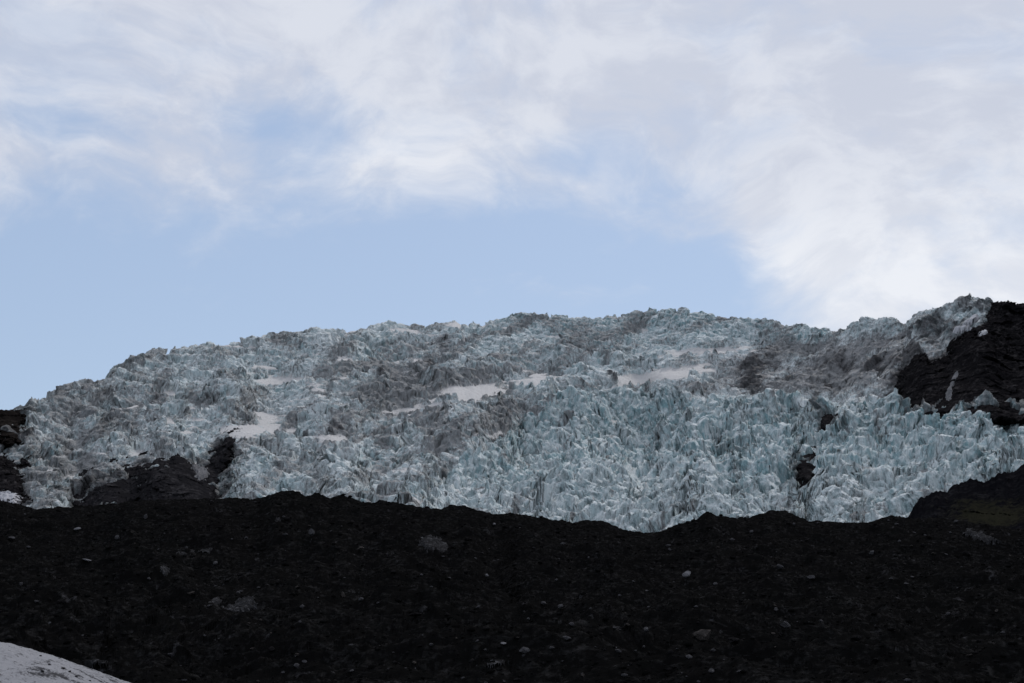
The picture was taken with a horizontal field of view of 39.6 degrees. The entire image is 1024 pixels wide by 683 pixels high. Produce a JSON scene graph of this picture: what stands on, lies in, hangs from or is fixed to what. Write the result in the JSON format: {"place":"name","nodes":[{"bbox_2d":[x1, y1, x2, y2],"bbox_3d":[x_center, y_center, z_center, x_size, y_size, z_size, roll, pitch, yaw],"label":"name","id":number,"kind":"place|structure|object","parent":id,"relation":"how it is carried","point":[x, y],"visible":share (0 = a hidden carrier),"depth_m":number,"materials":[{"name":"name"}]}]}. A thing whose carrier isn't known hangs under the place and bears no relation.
{"place":"outdoors","nodes":[
{"label":"outdoors","id":0,"kind":"place"},
{"bbox_2d":[0,408,31,457],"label":"rock outcrop","id":1,"kind":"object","parent":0,"point":[15,418],"depth_m":1881.97,"materials":[{"name":"black stone"}]},
{"bbox_2d":[0,293,1023,532],"bbox_3d":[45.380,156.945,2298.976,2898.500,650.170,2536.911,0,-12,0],"label":"glacier","id":2,"kind":"object","parent":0,"point":[652,420],"visible":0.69,"depth_m":1984.87,"materials":[{"name":"ice"}]},
{"bbox_2d":[0,452,33,504],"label":"rock outcrop","id":3,"kind":"object","parent":2,"relation":"on","point":[11,481],"visible":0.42,"depth_m":1631.23,"materials":[{"name":"black stone"}]},
{"bbox_2d":[0,489,22,503],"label":"snow patch","id":4,"kind":"object","parent":3,"relation":"on","point":[6,496],"visible":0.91,"depth_m":1524.55,"materials":[{"name":"white snow"}]},
{"bbox_2d":[72,426,238,505],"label":"rock outcrop","id":5,"kind":"object","parent":2,"relation":"on","point":[176,479],"visible":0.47,"depth_m":1572.94,"materials":[{"name":"black stone"}]},
{"bbox_2d":[190,463,209,480],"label":"snow patch","id":6,"kind":"object","parent":5,"relation":"on","point":[202,473],"visible":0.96,"depth_m":1636.31,"materials":[{"name":"white snow"}]},
{"bbox_2d":[795,446,815,488],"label":"rock outcrop","id":7,"kind":"object","parent":2,"relation":"on","point":[805,468],"visible":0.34,"depth_m":1538.12,"materials":[{"name":"black stone"}]},
{"bbox_2d":[815,406,838,431],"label":"rock outcrop","id":8,"kind":"object","parent":2,"relation":"on","point":[826,419],"visible":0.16,"depth_m":1857.03,"materials":[{"name":"black stone"}]},
{"bbox_2d":[893,300,1023,429],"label":"rock cliff","id":9,"kind":"structure","parent":2,"relation":"on","point":[992,360],"depth_m":1831.24,"materials":[{"name":"black stone"}]},
{"bbox_2d":[945,371,958,400],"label":"ice streak","id":10,"kind":"object","parent":9,"relation":"on","point":[949,391],"visible":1,"depth_m":1783.53,"materials":[{"name":"white ice"}]},
{"bbox_2d":[953,314,978,335],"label":"snow patch","id":11,"kind":"object","parent":9,"relation":"on","point":[966,325],"visible":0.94,"depth_m":1977.39,"materials":[{"name":"white snow"}]},
{"bbox_2d":[978,330,987,335],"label":"snow patch","id":12,"kind":"object","parent":9,"relation":"on","point":[983,332],"visible":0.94,"depth_m":1881.38,"materials":[{"name":"white snow"}]},
{"bbox_2d":[0,490,1023,682],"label":"moraine","id":13,"kind":"structure","parent":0,"point":[438,663],"depth_m":109.34,"materials":[{"name":"black gravel"}]},
{"bbox_2d":[82,659,111,669],"bbox_3d":[-16.563,13.029,56.618,1.504,0.784,5.328,3,-12,-14],"label":"ice patch","id":14,"kind":"object","parent":13,"relation":"on","point":[89,663],"visible":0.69,"depth_m":55.06,"materials":[{"name":"black stone"}]},
{"bbox_2d":[160,563,169,575],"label":"ice patch","id":15,"kind":"object","parent":13,"relation":"on","point":[164,569],"visible":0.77,"depth_m":118.69,"materials":[{"name":"grey ice"}]},
{"bbox_2d":[176,547,211,554],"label":"ice patch","id":16,"kind":"object","parent":13,"relation":"on","point":[202,550],"visible":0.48,"depth_m":157.24,"materials":[{"name":"grey stone"}]},
{"bbox_2d":[208,596,257,611],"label":"ice patch","id":17,"kind":"object","parent":13,"relation":"on","point":[244,604],"visible":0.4,"depth_m":91.76,"materials":[{"name":"grey ice"}]},
{"bbox_2d":[308,529,314,535],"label":"boulder","id":18,"kind":"object","parent":13,"relation":"on","point":[311,532],"visible":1,"depth_m":175.69,"materials":[{"name":"grey stone"}]},
{"bbox_2d":[418,534,449,552],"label":"ice patch","id":19,"kind":"object","parent":13,"relation":"on","point":[432,543],"visible":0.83,"depth_m":173.34,"materials":[{"name":"grey stone"}]},
{"bbox_2d":[475,660,508,667],"bbox_3d":[-0.707,12.925,56.734,1.610,0.527,1.209,7,-14,-29],"label":"ice patch","id":20,"kind":"object","parent":13,"relation":"on","point":[498,662],"visible":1,"depth_m":56.41,"materials":[{"name":"grey stone"}]},
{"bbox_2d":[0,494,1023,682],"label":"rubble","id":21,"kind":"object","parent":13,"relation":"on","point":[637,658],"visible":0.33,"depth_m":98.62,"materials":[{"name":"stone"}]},
{"bbox_2d":[519,647,529,652],"bbox_3d":[0.512,12.346,56.911,0.438,0.233,0.314,11,-2,-9],"label":"boulder","id":22,"kind":"object","parent":13,"relation":"on","point":[524,649],"visible":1,"depth_m":56.83,"materials":[{"name":"grey stone"}]},
{"bbox_2d":[682,571,690,576],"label":"boulder","id":23,"kind":"object","parent":13,"relation":"on","point":[686,574],"visible":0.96,"depth_m":159.68,"materials":[{"name":"stone"}]},
{"bbox_2d":[693,629,710,640],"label":"boulder","id":24,"kind":"object","parent":13,"relation":"on","point":[700,634],"visible":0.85,"depth_m":77.74,"materials":[{"name":"grey stone"}]},
{"bbox_2d":[728,637,738,642],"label":"boulder","id":25,"kind":"object","parent":13,"relation":"on","point":[734,639],"visible":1,"depth_m":69.57,"materials":[{"name":"stone"}]},
{"bbox_2d":[780,621,790,627],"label":"boulder","id":26,"kind":"object","parent":13,"relation":"on","point":[784,624],"visible":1,"depth_m":87.63,"materials":[{"name":"grey stone"}]},
{"bbox_2d":[962,527,1000,545],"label":"ice patch","id":27,"kind":"object","parent":13,"relation":"on","point":[980,535],"visible":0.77,"depth_m":210.57,"materials":[{"name":"grey ice"}]},
{"bbox_2d":[0,0,1023,409],"label":"sky","id":28,"kind":"structure","parent":0,"point":[178,173],"materials":[{"name":"blue"}]},
{"bbox_2d":[908,464,1023,528],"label":"hill","id":29,"kind":"structure","parent":0,"point":[997,499],"depth_m":706.35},
{"label":"ground","id":30,"kind":"structure","parent":0,"visible":0},
{"bbox_2d":[0,642,129,682],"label":"snow bank","id":31,"kind":"structure","parent":30,"relation":"on","point":[19,664],"depth_m":43.18,"materials":[{"name":"white snow"}]}
]}

